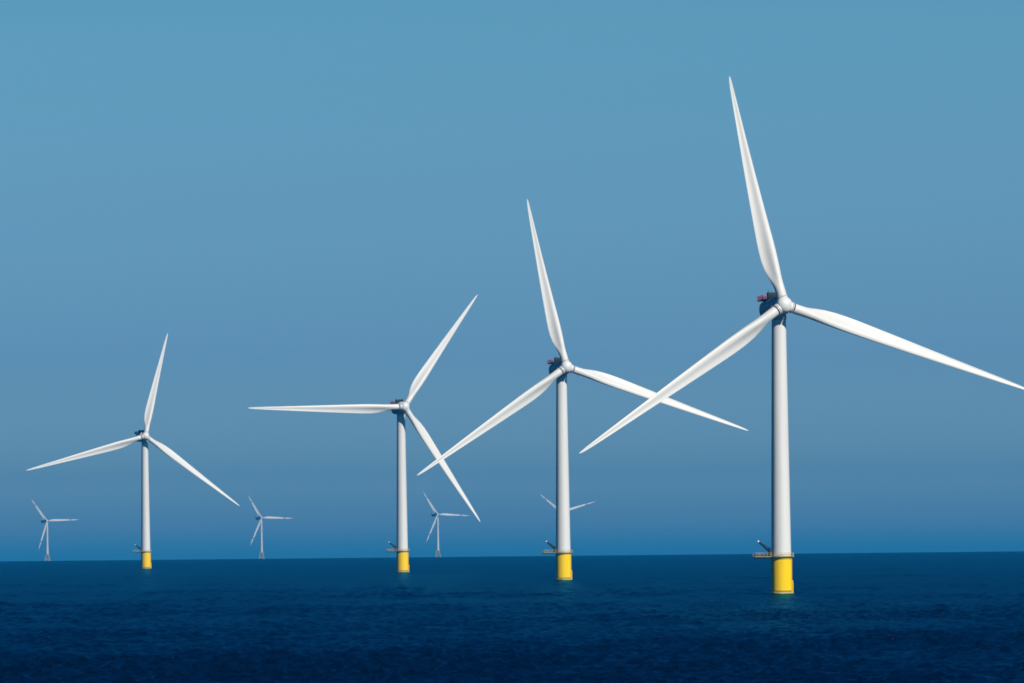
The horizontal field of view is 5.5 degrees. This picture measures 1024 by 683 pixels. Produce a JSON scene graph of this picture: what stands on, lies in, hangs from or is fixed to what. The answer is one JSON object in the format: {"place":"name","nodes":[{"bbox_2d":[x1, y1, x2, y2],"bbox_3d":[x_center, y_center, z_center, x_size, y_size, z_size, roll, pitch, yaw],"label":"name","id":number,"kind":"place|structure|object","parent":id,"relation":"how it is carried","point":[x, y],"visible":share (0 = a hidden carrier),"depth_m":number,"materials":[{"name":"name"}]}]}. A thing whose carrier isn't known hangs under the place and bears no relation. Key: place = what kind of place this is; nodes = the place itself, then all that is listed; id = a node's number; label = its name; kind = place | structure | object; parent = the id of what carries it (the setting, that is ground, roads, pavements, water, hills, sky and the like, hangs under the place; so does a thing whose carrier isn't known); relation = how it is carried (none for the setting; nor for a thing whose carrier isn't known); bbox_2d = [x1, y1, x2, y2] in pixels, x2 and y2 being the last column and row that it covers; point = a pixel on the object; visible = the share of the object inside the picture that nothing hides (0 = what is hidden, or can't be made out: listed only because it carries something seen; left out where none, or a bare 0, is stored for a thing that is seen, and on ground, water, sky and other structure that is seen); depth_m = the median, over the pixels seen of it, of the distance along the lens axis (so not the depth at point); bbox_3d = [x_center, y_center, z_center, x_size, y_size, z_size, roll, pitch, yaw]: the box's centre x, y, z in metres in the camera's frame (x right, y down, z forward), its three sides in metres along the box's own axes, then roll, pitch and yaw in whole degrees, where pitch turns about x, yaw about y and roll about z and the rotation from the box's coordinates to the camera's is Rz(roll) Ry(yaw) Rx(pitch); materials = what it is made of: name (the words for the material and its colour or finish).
{"place":"outdoors","nodes":[
{"label":"outdoors","id":0,"kind":"place"},
{"bbox_2d":[0,551,1023,682],"bbox_3d":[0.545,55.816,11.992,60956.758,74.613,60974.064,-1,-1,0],"label":"sea","id":1,"kind":"structure","parent":0,"point":[929,617],"depth_m":2386.73,"materials":[{"name":"liquid"}]},
{"bbox_2d":[31,499,79,560],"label":"distant wind turbine","id":2,"kind":"object","parent":1,"relation":"in","point":[46,521],"visible":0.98,"depth_m":23271.60,"materials":[{"name":"paint"}]},
{"bbox_2d":[28,334,238,567],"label":"wind turbine","id":3,"kind":"object","parent":1,"relation":"in","point":[143,437],"visible":0.99,"depth_m":7296.61,"materials":[{"name":"white paint"}]},
{"bbox_2d":[248,495,292,558],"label":"distant wind turbine","id":4,"kind":"object","parent":1,"relation":"in","point":[260,518],"visible":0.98,"depth_m":23271.74,"materials":[{"name":"paint"}]},
{"bbox_2d":[250,295,479,571],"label":"wind turbine","id":5,"kind":"object","parent":1,"relation":"in","point":[400,408],"visible":0.98,"depth_m":5832.69,"materials":[{"name":"white paint"}]},
{"bbox_2d":[422,490,469,556],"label":"distant wind turbine","id":6,"kind":"object","parent":1,"relation":"in","point":[436,514],"visible":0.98,"depth_m":23142.76,"materials":[{"name":"paint"}]},
{"bbox_2d":[539,493,595,509],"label":"distant wind turbine","id":7,"kind":"object","parent":1,"relation":"in","point":[554,506],"visible":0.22,"depth_m":23158.97,"materials":[{"name":"paint"}]},
{"bbox_2d":[418,199,747,579],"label":"wind turbine","id":8,"kind":"object","parent":1,"relation":"in","point":[561,367],"visible":0.97,"depth_m":4531.21,"materials":[{"name":"white paint"}]},
{"bbox_2d":[580,76,1023,593],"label":"wind turbine","id":9,"kind":"object","parent":1,"relation":"in","point":[777,306],"visible":0.99,"depth_m":3332.80,"materials":[{"name":"white paint"}]},
{"bbox_2d":[0,0,1023,560],"label":"sky","id":10,"kind":"structure","parent":0,"point":[306,197],"materials":[{"name":"blue"}]}
]}

